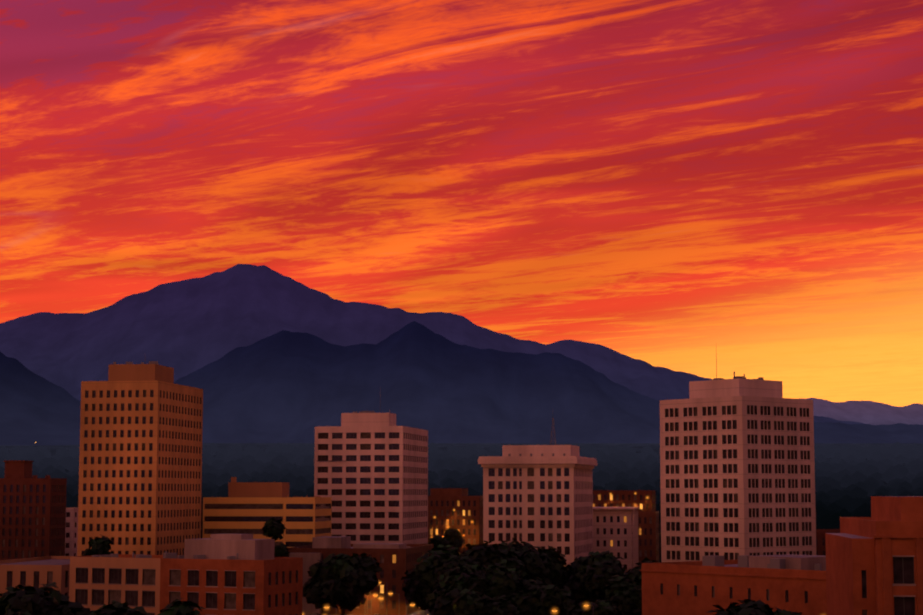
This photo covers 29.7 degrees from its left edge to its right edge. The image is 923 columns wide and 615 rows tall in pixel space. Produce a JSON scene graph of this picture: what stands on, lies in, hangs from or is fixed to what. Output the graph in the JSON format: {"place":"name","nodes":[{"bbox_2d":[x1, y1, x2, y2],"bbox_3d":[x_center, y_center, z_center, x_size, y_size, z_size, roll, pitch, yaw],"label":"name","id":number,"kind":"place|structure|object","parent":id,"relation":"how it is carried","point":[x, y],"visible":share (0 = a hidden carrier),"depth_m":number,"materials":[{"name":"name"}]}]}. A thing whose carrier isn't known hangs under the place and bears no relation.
{"place":"outdoors","nodes":[
{"label":"outdoors","id":0,"kind":"place"},
{"bbox_2d":[0,556,71,596],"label":"building","id":1,"kind":"structure","parent":0,"point":[37,572],"depth_m":443.11,"materials":[{"name":"paint"}]},
{"bbox_2d":[0,352,80,444],"bbox_3d":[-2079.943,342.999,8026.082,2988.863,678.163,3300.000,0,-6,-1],"label":"foothill","id":2,"kind":"structure","parent":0,"point":[37,409],"depth_m":7593.79,"materials":[{"name":"blue stone"}]},
{"bbox_2d":[409,609,429,614],"bbox_3d":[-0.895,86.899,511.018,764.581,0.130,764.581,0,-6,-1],"label":"streets and pavements","id":3,"kind":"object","parent":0,"point":[421,612],"depth_m":473.16,"materials":[{"name":"asphalt"}]},
{"bbox_2d":[0,460,66,560],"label":"dark brick block","id":4,"kind":"structure","parent":3,"relation":"on","point":[33,517],"depth_m":593.10,"materials":[{"name":"red brick"}]},
{"bbox_2d":[0,582,89,614],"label":"tree","id":5,"kind":"object","parent":3,"relation":"on","point":[31,600],"visible":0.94,"depth_m":288.71,"materials":[{"name":"green plant"}]},
{"bbox_2d":[65,508,77,555],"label":"pale block","id":6,"kind":"structure","parent":3,"relation":"on","point":[71,534],"depth_m":630.85,"materials":[{"name":"white concrete"}]},
{"bbox_2d":[82,535,113,555],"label":"tree","id":7,"kind":"object","parent":3,"relation":"on","point":[99,545],"visible":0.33,"depth_m":431.17,"materials":[{"name":"green plant"}]},
{"bbox_2d":[82,600,151,614],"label":"tree","id":8,"kind":"object","parent":3,"relation":"on","point":[116,608],"visible":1,"depth_m":281.48,"materials":[{"name":"green plant"}]},
{"bbox_2d":[77,361,202,555],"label":"tan office tower","id":9,"kind":"structure","parent":3,"relation":"on","point":[140,468],"depth_m":485.51,"materials":[{"name":"concrete"}]},
{"bbox_2d":[153,598,204,614],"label":"tree","id":10,"kind":"object","parent":3,"relation":"on","point":[178,607],"visible":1,"depth_m":283.05,"materials":[{"name":"green plant"}]},
{"bbox_2d":[69,534,302,614],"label":"building","id":11,"kind":"structure","parent":3,"relation":"on","point":[230,574],"depth_m":338.25,"materials":[{"name":"red brick"}]},
{"bbox_2d":[203,477,331,547],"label":"building","id":12,"kind":"structure","parent":3,"relation":"on","point":[247,507],"depth_m":519.69,"materials":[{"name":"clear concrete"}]},
{"bbox_2d":[289,553,321,614],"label":"building","id":13,"kind":"structure","parent":3,"relation":"on","point":[309,559],"depth_m":465.00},
{"bbox_2d":[288,536,433,614],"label":"building","id":14,"kind":"structure","parent":3,"relation":"on","point":[396,561],"depth_m":463.83,"materials":[{"name":"red brick"}]},
{"bbox_2d":[314,410,427,543],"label":"cream office tower","id":15,"kind":"structure","parent":3,"relation":"on","point":[371,473],"depth_m":571.75,"materials":[{"name":"concrete"}]},
{"bbox_2d":[401,544,458,609],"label":"plaza tree","id":16,"kind":"object","parent":3,"relation":"on","point":[420,581],"visible":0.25,"depth_m":433.24,"materials":[{"name":"green plant"}]},
{"bbox_2d":[428,535,453,550],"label":"street tree","id":17,"kind":"object","parent":3,"relation":"on","point":[436,541],"visible":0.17,"depth_m":589.67,"materials":[{"name":"green plant"}]},
{"bbox_2d":[441,528,462,551],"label":"street tree","id":18,"kind":"object","parent":3,"relation":"on","point":[453,536],"visible":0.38,"depth_m":669.29,"materials":[{"name":"green plant"}]},
{"bbox_2d":[428,488,482,553],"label":"brick building","id":19,"kind":"structure","parent":3,"relation":"on","point":[443,503],"depth_m":684.63,"materials":[{"name":"brown brick"}]},
{"bbox_2d":[426,560,494,614],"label":"plaza tree","id":20,"kind":"object","parent":3,"relation":"on","point":[469,576],"visible":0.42,"depth_m":403.70,"materials":[{"name":"green plant"}]},
{"bbox_2d":[434,540,528,587],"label":"plaza tree","id":21,"kind":"object","parent":3,"relation":"on","point":[495,554],"visible":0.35,"depth_m":427.40,"materials":[{"name":"green plant"}]},
{"bbox_2d":[501,538,566,585],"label":"plaza tree","id":22,"kind":"object","parent":3,"relation":"on","point":[547,566],"visible":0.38,"depth_m":441.50,"materials":[{"name":"green plant"}]},
{"bbox_2d":[478,418,596,571],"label":"high-rise building","id":23,"kind":"structure","parent":3,"relation":"on","point":[539,495],"depth_m":499.53,"materials":[{"name":"concrete"}]},
{"bbox_2d":[564,599,624,614],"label":"tree","id":24,"kind":"object","parent":3,"relation":"on","point":[601,607],"visible":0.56,"depth_m":379.31,"materials":[{"name":"green plant"}]},
{"bbox_2d":[565,550,627,602],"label":"tree","id":25,"kind":"object","parent":3,"relation":"on","point":[587,579],"visible":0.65,"depth_m":439.29,"materials":[{"name":"green plant"}]},
{"bbox_2d":[593,507,638,571],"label":"building","id":26,"kind":"structure","parent":3,"relation":"on","point":[612,532],"depth_m":539.72,"materials":[{"name":"concrete"}]},
{"bbox_2d":[601,575,641,614],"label":"tree","id":27,"kind":"object","parent":3,"relation":"on","point":[623,595],"visible":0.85,"depth_m":418.89,"materials":[{"name":"green plant"}]},
{"bbox_2d":[593,490,655,510],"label":"building","id":28,"kind":"structure","parent":3,"relation":"on","point":[622,498],"depth_m":716.33,"materials":[{"name":"brown brick"}]},
{"bbox_2d":[623,557,658,579],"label":"tree","id":29,"kind":"object","parent":3,"relation":"on","point":[636,572],"visible":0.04,"depth_m":437.42,"materials":[{"name":"green plant"}]},
{"bbox_2d":[638,511,658,563],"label":"building","id":30,"kind":"structure","parent":3,"relation":"on","point":[648,534],"depth_m":594.14,"materials":[{"name":"brown brick"}]},
{"bbox_2d":[640,554,826,614],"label":"building","id":31,"kind":"structure","parent":3,"relation":"on","point":[792,582],"depth_m":314.29,"materials":[{"name":"brick"}]},
{"bbox_2d":[660,354,815,561],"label":"white office tower","id":32,"kind":"structure","parent":3,"relation":"on","point":[737,470],"depth_m":447.91,"materials":[{"name":"concrete"}]},
{"bbox_2d":[708,599,801,614],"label":"tree","id":33,"kind":"object","parent":3,"relation":"on","point":[751,607],"visible":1,"depth_m":278.28,"materials":[{"name":"green plant"}]},
{"bbox_2d":[816,529,839,555],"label":"building","id":34,"kind":"structure","parent":3,"relation":"on","point":[820,543],"depth_m":520.32,"materials":[{"name":"brick"}]},
{"bbox_2d":[825,496,922,614],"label":"building","id":35,"kind":"structure","parent":3,"relation":"on","point":[874,563],"depth_m":182.54,"materials":[{"name":"brick"}]},
{"bbox_2d":[0,264,863,423],"bbox_3d":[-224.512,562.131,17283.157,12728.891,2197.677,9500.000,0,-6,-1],"label":"mountain","id":36,"kind":"structure","parent":0,"point":[183,328],"depth_m":17143.54,"materials":[{"name":"purple stone"}]},
{"bbox_2d":[0,443,922,495],"bbox_3d":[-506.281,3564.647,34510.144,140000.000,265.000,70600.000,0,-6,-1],"label":"terrain","id":37,"kind":"structure","parent":0,"point":[638,447],"depth_m":6523.14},
{"bbox_2d":[262,518,289,556],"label":"tree","id":38,"kind":"object","parent":37,"relation":"on","point":[273,528],"visible":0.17,"depth_m":461.51,"materials":[{"name":"green plant"}]},
{"bbox_2d":[302,553,381,614],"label":"street tree","id":39,"kind":"object","parent":37,"relation":"on","point":[344,582],"visible":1,"depth_m":427.93,"materials":[{"name":"green plant"}]},
{"bbox_2d":[0,442,922,561],"bbox_3d":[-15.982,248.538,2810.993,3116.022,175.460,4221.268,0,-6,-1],"label":"distant tree canopy","id":40,"kind":"object","parent":37,"relation":"on","point":[850,484],"visible":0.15,"depth_m":3110.35,"materials":[{"name":"plant"}]},
{"bbox_2d":[302,493,647,614],"bbox_3d":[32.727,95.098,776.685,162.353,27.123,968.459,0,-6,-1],"label":"lights","id":41,"kind":"object","parent":37,"relation":"on","point":[412,605],"visible":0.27,"depth_m":384.93},
{"bbox_2d":[0,0,922,406],"label":"sky","id":42,"kind":"structure","parent":0,"point":[675,185],"materials":[{"name":"orange"}]},
{"bbox_2d":[174,321,922,442],"bbox_3d":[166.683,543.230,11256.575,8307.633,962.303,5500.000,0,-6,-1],"label":"mountain","id":43,"kind":"structure","parent":0,"point":[283,386],"depth_m":10337.22,"materials":[{"name":"blue stone"}]},
{"bbox_2d":[799,398,922,424],"bbox_3d":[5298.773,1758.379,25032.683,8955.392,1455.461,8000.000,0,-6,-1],"label":"mountain","id":44,"kind":"structure","parent":0,"point":[871,412],"depth_m":25396.60,"materials":[{"name":"purple stone"}]}
]}

